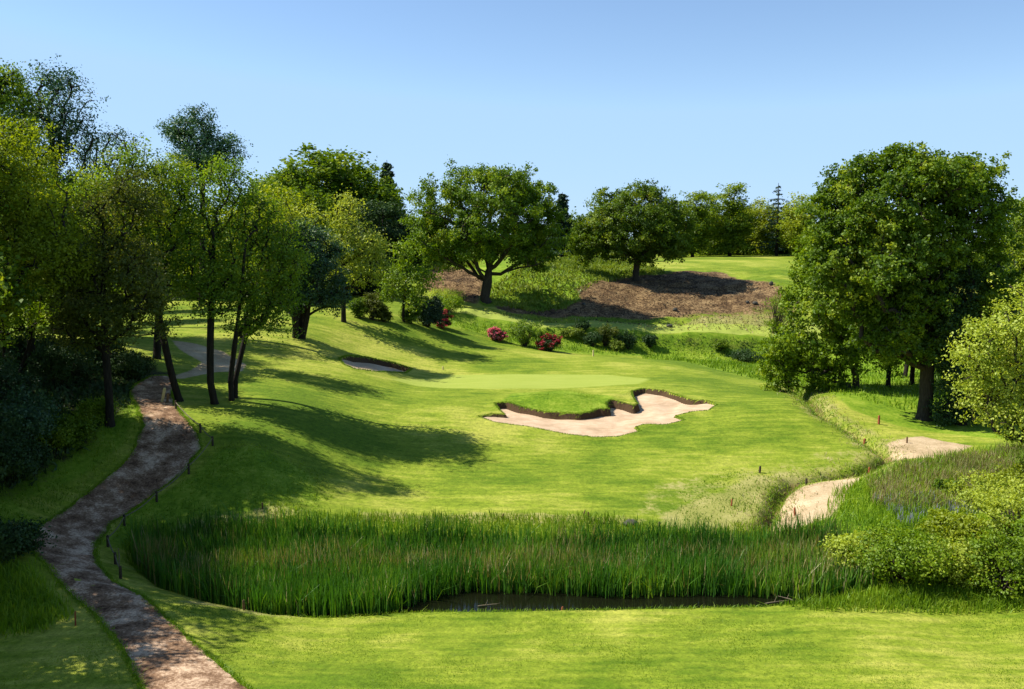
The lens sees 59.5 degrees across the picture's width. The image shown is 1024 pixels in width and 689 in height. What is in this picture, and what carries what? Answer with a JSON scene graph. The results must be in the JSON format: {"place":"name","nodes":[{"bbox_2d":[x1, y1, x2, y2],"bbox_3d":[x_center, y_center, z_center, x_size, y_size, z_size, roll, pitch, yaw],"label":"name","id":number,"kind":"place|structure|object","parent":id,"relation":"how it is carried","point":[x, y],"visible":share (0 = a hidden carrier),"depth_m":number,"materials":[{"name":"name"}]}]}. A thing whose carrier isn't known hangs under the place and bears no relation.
{"place":"outdoors","nodes":[
{"label":"outdoors","id":0,"kind":"place"},
{"bbox_2d":[0,552,75,637],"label":"long grass","id":1,"kind":"structure","parent":0,"point":[19,576],"depth_m":27.72,"materials":[{"name":"plant"}]},
{"bbox_2d":[34,376,246,688],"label":"path","id":2,"kind":"structure","parent":0,"point":[169,655],"depth_m":32.38,"materials":[{"name":"gravel"}]},
{"bbox_2d":[0,244,1023,688],"bbox_3d":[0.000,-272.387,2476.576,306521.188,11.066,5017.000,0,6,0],"label":"ground","id":3,"kind":"structure","parent":0,"point":[422,436],"depth_m":43.00,"materials":[{"name":"plant"}]},
{"bbox_2d":[0,272,23,346],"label":"woodland tree","id":4,"kind":"object","parent":3,"relation":"on","point":[9,293],"visible":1,"depth_m":30.29,"materials":[{"name":"green plant"}]},
{"bbox_2d":[0,347,44,405],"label":"woodland bush","id":5,"kind":"object","parent":3,"relation":"on","point":[6,368],"visible":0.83,"depth_m":42.70,"materials":[{"name":"green plant"}]},
{"bbox_2d":[0,194,48,313],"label":"woodland tree","id":6,"kind":"object","parent":3,"relation":"on","point":[12,276],"visible":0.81,"depth_m":38.08,"materials":[{"name":"green plant"}]},
{"bbox_2d":[0,330,55,366],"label":"woodland bush","id":7,"kind":"object","parent":3,"relation":"on","point":[38,345],"visible":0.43,"depth_m":50.26,"materials":[{"name":"green plant"}]},
{"bbox_2d":[0,514,57,567],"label":"woodland bush","id":8,"kind":"object","parent":3,"relation":"on","point":[18,538],"visible":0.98,"depth_m":30.21,"materials":[{"name":"green plant"}]},
{"bbox_2d":[0,432,57,478],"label":"woodland bush","id":9,"kind":"object","parent":3,"relation":"on","point":[16,458],"visible":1,"depth_m":35.77,"materials":[{"name":"green plant"}]},
{"bbox_2d":[0,58,58,331],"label":"ash tree","id":10,"kind":"object","parent":3,"relation":"on","point":[7,79],"visible":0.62,"depth_m":58.43,"materials":[{"name":"green plant"}]},
{"bbox_2d":[0,290,63,386],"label":"sapling tree","id":11,"kind":"object","parent":3,"relation":"on","point":[13,322],"visible":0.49,"depth_m":45.90,"materials":[{"name":"green plant"}]},
{"bbox_2d":[0,381,65,443],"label":"woodland bush","id":12,"kind":"object","parent":3,"relation":"on","point":[20,420],"visible":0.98,"depth_m":38.30,"materials":[{"name":"green plant"}]},
{"bbox_2d":[0,108,105,334],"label":"alder tree","id":13,"kind":"object","parent":3,"relation":"on","point":[31,223],"visible":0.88,"depth_m":40.14,"materials":[{"name":"green plant"}]},
{"bbox_2d":[0,165,105,372],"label":"woodland tree","id":14,"kind":"object","parent":3,"relation":"on","point":[32,347],"visible":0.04,"depth_m":48.84,"materials":[{"name":"green plant"}]},
{"bbox_2d":[0,55,114,333],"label":"ash tree","id":15,"kind":"object","parent":3,"relation":"on","point":[62,116],"visible":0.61,"depth_m":62.06,"materials":[{"name":"green plant"}]},
{"bbox_2d":[22,343,111,385],"bbox_3d":[-23.981,1.231,47.920,3.588,2.542,4.425,5,8,37],"label":"woodland bush","id":16,"kind":"object","parent":3,"relation":"on","point":[49,359],"visible":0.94,"depth_m":47.19,"materials":[{"name":"green plant"}]},
{"bbox_2d":[0,390,141,525],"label":"long grass","id":17,"kind":"structure","parent":3,"relation":"on","point":[52,486],"depth_m":37.83,"materials":[{"name":"plant"}]},
{"bbox_2d":[36,413,105,451],"bbox_3d":[-19.867,4.005,39.919,3.130,1.903,2.874,0,6,0],"label":"woodland bush","id":18,"kind":"object","parent":3,"relation":"on","point":[70,428],"visible":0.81,"depth_m":39.72,"materials":[{"name":"green plant"}]},
{"bbox_2d":[0,364,143,489],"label":"ground ivy","id":19,"kind":"object","parent":3,"relation":"on","point":[117,389],"visible":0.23,"depth_m":46.22,"materials":[{"name":"green plant"}]},
{"bbox_2d":[43,175,126,340],"bbox_3d":[-26.128,-4.635,53.876,7.242,11.072,6.812,6,9,43],"label":"woodland tree","id":20,"kind":"object","parent":3,"relation":"on","point":[78,190],"visible":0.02,"depth_m":53.14,"materials":[{"name":"green plant"}]},
{"bbox_2d":[57,334,131,366],"bbox_3d":[-24.517,0.308,51.860,4.526,2.572,3.686,0,6,0],"label":"woodland bush","id":21,"kind":"object","parent":3,"relation":"on","point":[112,347],"visible":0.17,"depth_m":51.44,"materials":[{"name":"green plant"}]},
{"bbox_2d":[71,395,120,426],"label":"woodland bush","id":22,"kind":"object","parent":3,"relation":"on","point":[95,407],"visible":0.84,"depth_m":42.58,"materials":[{"name":"green plant"}]},
{"bbox_2d":[32,150,189,427],"bbox_3d":[-18.921,-2.522,42.024,6.304,13.020,5.718,-5,8,-37],"label":"hawthorn tree","id":23,"kind":"object","parent":3,"relation":"on","point":[107,310],"visible":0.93,"depth_m":41.55,"materials":[{"name":"green plant"}]},
{"bbox_2d":[74,122,151,326],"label":"birch tree","id":24,"kind":"object","parent":3,"relation":"on","point":[114,140],"visible":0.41,"depth_m":68.60,"materials":[{"name":"green plant"}]},
{"bbox_2d":[96,344,158,379],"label":"woodland bush","id":25,"kind":"object","parent":3,"relation":"on","point":[131,363],"visible":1,"depth_m":50.59,"materials":[{"name":"green plant"}]},
{"bbox_2d":[64,136,213,401],"bbox_3d":[-19.113,-3.779,46.627,7.191,13.987,4.868,-2,7,-21],"label":"leaning tree","id":26,"kind":"object","parent":3,"relation":"on","point":[174,211],"visible":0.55,"depth_m":46.04,"materials":[{"name":"green plant"}]},
{"bbox_2d":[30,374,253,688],"bbox_3d":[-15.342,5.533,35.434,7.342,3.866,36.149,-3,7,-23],"label":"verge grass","id":27,"kind":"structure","parent":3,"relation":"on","point":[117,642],"depth_m":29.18,"materials":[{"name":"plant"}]},
{"bbox_2d":[101,148,218,358],"bbox_3d":[-21.771,-5.471,55.589,7.577,13.081,5.322,-2,7,-18],"label":"lime tree","id":28,"kind":"object","parent":3,"relation":"on","point":[157,349],"visible":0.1,"depth_m":55.40,"materials":[{"name":"green plant"}]},
{"bbox_2d":[106,400,213,578],"bbox_3d":[-14.708,5.585,38.199,2.612,3.788,15.885,-1,7,-8],"label":"rope rail","id":29,"kind":"object","parent":3,"relation":"on","point":[124,517],"visible":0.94,"depth_m":37.74,"materials":[{"name":"brown wood"}]},
{"bbox_2d":[173,204,232,297],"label":"yellow tree","id":30,"kind":"object","parent":3,"relation":"on","point":[185,272],"visible":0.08,"depth_m":94.06,"materials":[{"name":"green plant"}]},
{"bbox_2d":[153,101,257,306],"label":"birch tree","id":31,"kind":"object","parent":3,"relation":"on","point":[203,149],"visible":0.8,"depth_m":85.47,"materials":[{"name":"green plant"}]},
{"bbox_2d":[100,442,333,546],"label":"slope grass","id":32,"kind":"structure","parent":3,"relation":"on","point":[301,479],"depth_m":38.87,"materials":[{"name":"plant"}]},
{"bbox_2d":[162,151,275,404],"bbox_3d":[-15.201,-3.304,46.735,5.715,13.249,4.498,0,6,0],"label":"straight tree","id":33,"kind":"object","parent":3,"relation":"on","point":[211,283],"visible":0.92,"depth_m":46.15,"materials":[{"name":"green plant"}]},
{"bbox_2d":[204,190,310,339],"bbox_3d":[-18.214,-5.581,63.714,7.620,10.878,5.360,0,6,0],"label":"lime tree","id":34,"kind":"object","parent":3,"relation":"on","point":[288,218],"visible":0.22,"depth_m":63.29,"materials":[{"name":"green plant"}]},
{"bbox_2d":[244,178,284,211],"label":"round tree","id":35,"kind":"object","parent":3,"relation":"on","point":[270,183],"visible":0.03,"depth_m":107.41,"materials":[{"name":"green plant"}]},
{"bbox_2d":[217,172,329,400],"bbox_3d":[-12.655,-3.005,47.762,6.171,12.257,4.025,0,6,0],"label":"twin stem tree","id":36,"kind":"object","parent":3,"relation":"on","point":[277,276],"visible":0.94,"depth_m":47.28,"materials":[{"name":"green plant"}]},
{"bbox_2d":[230,161,330,220],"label":"round tree","id":37,"kind":"object","parent":3,"relation":"on","point":[296,179],"visible":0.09,"depth_m":114.82,"materials":[{"name":"green plant"}]},
{"bbox_2d":[248,182,337,250],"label":"yellow tree","id":38,"kind":"object","parent":3,"relation":"on","point":[300,206],"visible":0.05,"depth_m":96.92,"materials":[{"name":"green plant"}]},
{"bbox_2d":[258,215,357,338],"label":"holm oak tree","id":39,"kind":"object","parent":3,"relation":"on","point":[327,256],"visible":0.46,"depth_m":65.55,"materials":[{"name":"green plant"}]},
{"bbox_2d":[278,184,344,252],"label":"round tree","id":40,"kind":"object","parent":3,"relation":"on","point":[312,195],"visible":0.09,"depth_m":102.14,"materials":[{"name":"green plant"}]},
{"bbox_2d":[223,142,419,242],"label":"round tree","id":41,"kind":"object","parent":3,"relation":"on","point":[329,167],"visible":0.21,"depth_m":118.84,"materials":[{"name":"green plant"}]},
{"bbox_2d":[293,183,399,322],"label":"maple tree","id":42,"kind":"object","parent":3,"relation":"on","point":[367,243],"visible":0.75,"depth_m":74.03,"materials":[{"name":"green plant"}]},
{"bbox_2d":[346,297,369,317],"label":"bush","id":43,"kind":"object","parent":3,"relation":"on","point":[357,309],"visible":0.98,"depth_m":77.47,"materials":[{"name":"green plant"}]},
{"bbox_2d":[319,163,410,223],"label":"round tree","id":44,"kind":"object","parent":3,"relation":"on","point":[368,175],"visible":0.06,"depth_m":125.19,"materials":[{"name":"green plant"}]},
{"bbox_2d":[333,249,402,296],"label":"dark tree","id":45,"kind":"object","parent":3,"relation":"on","point":[369,289],"visible":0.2,"depth_m":98.33,"materials":[{"name":"green plant"}]},
{"bbox_2d":[357,290,385,319],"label":"bush","id":46,"kind":"object","parent":3,"relation":"on","point":[372,303],"visible":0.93,"depth_m":77.76,"materials":[{"name":"green plant"}]},
{"bbox_2d":[343,360,401,371],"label":"bunker sand","id":47,"kind":"structure","parent":3,"relation":"on","point":[370,366],"depth_m":65.11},
{"bbox_2d":[338,354,413,372],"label":"lip grass","id":48,"kind":"structure","parent":3,"relation":"on","point":[343,363],"depth_m":64.69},
{"bbox_2d":[342,195,420,271],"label":"dark tree","id":49,"kind":"object","parent":3,"relation":"on","point":[395,229],"visible":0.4,"depth_m":111.48,"materials":[{"name":"green plant"}]},
{"bbox_2d":[379,162,402,207],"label":"spruce tree","id":50,"kind":"object","parent":3,"relation":"on","point":[387,167],"visible":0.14,"depth_m":131.55,"materials":[{"name":"green plant"}]},
{"bbox_2d":[374,235,445,321],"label":"young tree","id":51,"kind":"object","parent":3,"relation":"on","point":[411,292],"visible":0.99,"depth_m":79.58,"materials":[{"name":"green plant"}]},
{"bbox_2d":[412,293,445,326],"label":"yew bush","id":52,"kind":"object","parent":3,"relation":"on","point":[429,314],"visible":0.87,"depth_m":81.91,"materials":[{"name":"green plant"}]},
{"bbox_2d":[424,287,465,300],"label":"bush","id":53,"kind":"object","parent":3,"relation":"on","point":[444,291],"visible":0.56,"depth_m":95.82,"materials":[{"name":"green plant"}]},
{"bbox_2d":[432,292,464,312],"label":"bush","id":54,"kind":"object","parent":3,"relation":"on","point":[455,302],"visible":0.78,"depth_m":90.45,"materials":[{"name":"green plant"}]},
{"bbox_2d":[397,158,576,303],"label":"oak tree","id":55,"kind":"object","parent":3,"relation":"on","point":[489,241],"visible":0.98,"depth_m":94.81,"materials":[{"name":"green plant"}]},
{"bbox_2d":[487,326,508,340],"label":"rhododendron","id":56,"kind":"object","parent":3,"relation":"on","point":[495,333],"visible":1,"depth_m":85.45,"materials":[{"name":"pink plant"}]},
{"bbox_2d":[112,500,884,617],"bbox_3d":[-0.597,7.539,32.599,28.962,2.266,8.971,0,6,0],"label":"reed bed","id":57,"kind":"object","parent":3,"relation":"on","point":[268,567],"visible":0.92,"depth_m":31.86,"materials":[{"name":"plant"}]},
{"bbox_2d":[131,557,886,619],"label":"pond edge grass","id":58,"kind":"structure","parent":3,"relation":"on","point":[598,609],"depth_m":29.21,"materials":[{"name":"plant"}]},
{"bbox_2d":[0,600,1023,688],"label":"lawn tufts","id":59,"kind":"object","parent":3,"relation":"on","point":[305,644],"visible":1,"depth_m":25.73,"materials":[{"name":"green plant"}]},
{"bbox_2d":[504,318,543,346],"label":"bush","id":60,"kind":"object","parent":3,"relation":"on","point":[525,341],"visible":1,"depth_m":84.77,"materials":[{"name":"green plant"}]},
{"bbox_2d":[400,255,664,311],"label":"bracken","id":61,"kind":"object","parent":3,"relation":"on","point":[602,265],"visible":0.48,"depth_m":106.61,"materials":[{"name":"plant"}]},
{"bbox_2d":[535,333,562,350],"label":"rhododendron","id":62,"kind":"object","parent":3,"relation":"on","point":[549,342],"visible":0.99,"depth_m":84.03,"materials":[{"name":"red plant"}]},
{"bbox_2d":[491,390,631,417],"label":"mound grass","id":63,"kind":"structure","parent":3,"relation":"on","point":[582,395],"depth_m":54.74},
{"bbox_2d":[546,192,579,256],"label":"spruce tree","id":64,"kind":"object","parent":3,"relation":"on","point":[562,201],"visible":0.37,"depth_m":135.79,"materials":[{"name":"green plant"}]},
{"bbox_2d":[482,393,713,436],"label":"bunker sand","id":65,"kind":"structure","parent":3,"relation":"on","point":[656,409],"depth_m":52.05,"materials":[{"name":"sand"}]},
{"bbox_2d":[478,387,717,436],"bbox_3d":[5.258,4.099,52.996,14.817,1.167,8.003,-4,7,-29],"label":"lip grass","id":66,"kind":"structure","parent":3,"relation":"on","point":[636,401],"depth_m":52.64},
{"bbox_2d":[593,323,618,346],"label":"bush","id":67,"kind":"object","parent":3,"relation":"on","point":[608,334],"visible":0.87,"depth_m":89.41,"materials":[{"name":"green plant"}]},
{"bbox_2d":[437,272,784,329],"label":"brushwood","id":68,"kind":"object","parent":3,"relation":"on","point":[646,303],"visible":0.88,"depth_m":101.44,"materials":[{"name":"plant"}]},
{"bbox_2d":[612,330,637,349],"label":"bush","id":69,"kind":"object","parent":3,"relation":"on","point":[629,340],"visible":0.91,"depth_m":89.43,"materials":[{"name":"green plant"}]},
{"bbox_2d":[559,178,700,280],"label":"oak tree","id":70,"kind":"object","parent":3,"relation":"on","point":[613,220],"visible":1,"depth_m":108.12,"materials":[{"name":"green plant"}]},
{"bbox_2d":[451,319,818,398],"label":"long grass","id":71,"kind":"structure","parent":3,"relation":"on","point":[712,362],"depth_m":86.95,"materials":[{"name":"plant"}]},
{"bbox_2d":[519,304,781,333],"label":"bank grass","id":72,"kind":"structure","parent":3,"relation":"on","point":[705,325],"depth_m":95.19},
{"bbox_2d":[677,190,722,256],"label":"tall tree","id":73,"kind":"object","parent":3,"relation":"on","point":[703,229],"visible":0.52,"depth_m":155.27,"materials":[{"name":"green plant"}]},
{"bbox_2d":[694,192,723,255],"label":"tall tree","id":74,"kind":"object","parent":3,"relation":"on","point":[709,209],"visible":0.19,"depth_m":165.26,"materials":[{"name":"green plant"}]},
{"bbox_2d":[706,181,758,255],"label":"tall tree","id":75,"kind":"object","parent":3,"relation":"on","point":[732,231],"visible":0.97,"depth_m":157.09,"materials":[{"name":"green plant"}]},
{"bbox_2d":[687,242,797,255],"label":"undergrowth","id":76,"kind":"object","parent":3,"relation":"on","point":[747,250],"visible":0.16,"depth_m":164.99,"materials":[{"name":"green plant"}]},
{"bbox_2d":[729,347,765,362],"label":"bush","id":77,"kind":"object","parent":3,"relation":"on","point":[743,355],"visible":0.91,"depth_m":88.78,"materials":[{"name":"green plant"}]},
{"bbox_2d":[738,196,785,254],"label":"yellow tree","id":78,"kind":"object","parent":3,"relation":"on","point":[759,235],"visible":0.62,"depth_m":163.04,"materials":[{"name":"green plant"}]},
{"bbox_2d":[754,183,791,255],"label":"bare spruce","id":79,"kind":"object","parent":3,"relation":"on","point":[774,222],"visible":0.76,"depth_m":158.36,"materials":[{"name":"green plant"}]},
{"bbox_2d":[758,294,792,333],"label":"bush","id":80,"kind":"object","parent":3,"relation":"on","point":[779,317],"visible":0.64,"depth_m":93.43,"materials":[{"name":"green plant"}]},
{"bbox_2d":[676,392,880,527],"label":"long grass","id":81,"kind":"structure","parent":3,"relation":"on","point":[796,397],"depth_m":41.46,"materials":[{"name":"plant"}]},
{"bbox_2d":[773,191,818,253],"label":"yellow tree","id":82,"kind":"object","parent":3,"relation":"on","point":[795,225],"visible":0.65,"depth_m":155.18,"materials":[{"name":"green plant"}]},
{"bbox_2d":[754,244,887,393],"bbox_3d":[21.665,-1.785,62.458,10.031,11.339,6.385,0,6,0],"label":"young oak tree","id":83,"kind":"object","parent":3,"relation":"on","point":[787,355],"visible":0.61,"depth_m":61.63,"materials":[{"name":"green plant"}]},
{"bbox_2d":[721,363,929,536],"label":"ditch grass","id":84,"kind":"structure","parent":3,"relation":"on","point":[813,480],"depth_m":44.43,"materials":[{"name":"plant"}]},
{"bbox_2d":[816,524,894,575],"bbox_3d":[12.384,7.434,32.178,2.686,1.691,2.580,0,6,0],"label":"willow bush","id":85,"kind":"object","parent":3,"relation":"on","point":[841,542],"visible":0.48,"depth_m":31.89,"materials":[{"name":"green plant"}]},
{"bbox_2d":[860,343,916,387],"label":"understorey tree","id":86,"kind":"object","parent":3,"relation":"on","point":[888,368],"visible":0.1,"depth_m":62.90,"materials":[{"name":"green plant"}]},
{"bbox_2d":[843,513,960,585],"bbox_3d":[13.402,7.146,30.809,3.758,2.142,3.431,0,6,0],"label":"willow bush","id":87,"kind":"object","parent":3,"relation":"on","point":[912,561],"visible":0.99,"depth_m":30.21,"materials":[{"name":"green plant"}]},
{"bbox_2d":[793,140,1023,420],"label":"oak tree","id":88,"kind":"object","parent":3,"relation":"on","point":[939,194],"visible":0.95,"depth_m":51.41,"materials":[{"name":"green plant"}]},
{"bbox_2d":[803,443,1023,604],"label":"long grass","id":89,"kind":"structure","parent":3,"relation":"on","point":[861,483],"depth_m":37.54,"materials":[{"name":"plant"}]},
{"bbox_2d":[876,490,1006,540],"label":"bluebells","id":90,"kind":"object","parent":3,"relation":"on","point":[913,517],"visible":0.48,"depth_m":36.91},
{"bbox_2d":[932,478,962,494],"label":"bush","id":91,"kind":"object","parent":3,"relation":"on","point":[938,482],"visible":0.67,"depth_m":39.34,"materials":[{"name":"green plant"}]},
{"bbox_2d":[900,530,997,583],"bbox_3d":[15.144,7.418,31.198,3.378,1.836,2.710,0,6,0],"label":"willow bush","id":92,"kind":"object","parent":3,"relation":"on","point":[937,537],"visible":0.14,"depth_m":30.67,"materials":[{"name":"green plant"}]},
{"bbox_2d":[922,262,993,427],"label":"ivy clad tree","id":93,"kind":"object","parent":3,"relation":"on","point":[939,408],"visible":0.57,"depth_m":51.74,"materials":[{"name":"green plant"}]},
{"bbox_2d":[913,499,1004,546],"bbox_3d":[16.778,6.910,33.734,3.123,1.753,2.864,-6,9,-41],"label":"willow bush","id":94,"kind":"object","parent":3,"relation":"on","point":[945,521],"visible":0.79,"depth_m":33.28,"materials":[{"name":"green plant"}]},
{"bbox_2d":[927,532,999,590],"bbox_3d":[15.177,7.520,30.483,2.420,2.008,2.167,0,6,0],"label":"willow bush","id":95,"kind":"object","parent":3,"relation":"on","point":[968,567],"visible":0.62,"depth_m":30.07,"materials":[{"name":"green plant"}]},
{"bbox_2d":[932,273,1023,451],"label":"willow tree","id":96,"kind":"object","parent":3,"relation":"on","point":[993,368],"visible":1,"depth_m":38.00,"materials":[{"name":"green plant"}]},
{"bbox_2d":[942,468,1023,512],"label":"willow bush","id":97,"kind":"object","parent":3,"relation":"on","point":[981,486],"visible":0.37,"depth_m":37.46,"materials":[{"name":"green plant"}]},
{"bbox_2d":[962,524,1023,601],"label":"willow bush","id":98,"kind":"object","parent":3,"relation":"on","point":[1010,573],"visible":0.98,"depth_m":29.61,"materials":[{"name":"green plant"}]},
{"bbox_2d":[964,472,1023,545],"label":"willow bush","id":99,"kind":"object","parent":3,"relation":"on","point":[991,504],"visible":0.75,"depth_m":33.16,"materials":[{"name":"green plant"}]},
{"bbox_2d":[968,264,1023,414],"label":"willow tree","id":100,"kind":"object","parent":3,"relation":"on","point":[998,265],"visible":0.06,"depth_m":52.72,"materials":[{"name":"green plant"}]},
{"bbox_2d":[989,451,1023,493],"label":"willow bush","id":101,"kind":"object","parent":3,"relation":"on","point":[1018,471],"visible":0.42,"depth_m":38.13,"materials":[{"name":"green plant"}]},
{"bbox_2d":[994,194,1023,283],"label":"oak tree","id":102,"kind":"object","parent":3,"relation":"on","point":[1017,255],"visible":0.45,"depth_m":83.58,"materials":[{"name":"green plant"}]},
{"bbox_2d":[1001,511,1023,548],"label":"willow bush","id":103,"kind":"object","parent":3,"relation":"on","point":[1018,524],"visible":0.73,"depth_m":31.15,"materials":[{"name":"green plant"}]},
{"bbox_2d":[0,0,1023,236],"label":"sky","id":104,"kind":"structure","parent":0,"point":[687,96],"materials":[{"name":"blue"}]},
{"bbox_2d":[158,580,881,617],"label":"pond water","id":105,"kind":"structure","parent":0,"point":[472,600],"depth_m":30.21,"materials":[{"name":"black liquid"}]},
{"bbox_2d":[779,583,1023,615],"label":"long grass","id":106,"kind":"structure","parent":0,"point":[955,602],"depth_m":29.23,"materials":[{"name":"plant"}]},
{"bbox_2d":[794,340,1021,415],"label":"long grass","id":107,"kind":"structure","parent":0,"point":[874,385],"depth_m":63.15,"materials":[{"name":"plant"}]},
{"bbox_2d":[863,441,1023,510],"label":"seeding grass","id":108,"kind":"structure","parent":0,"point":[965,464],"depth_m":41.37,"materials":[{"name":"plant"}]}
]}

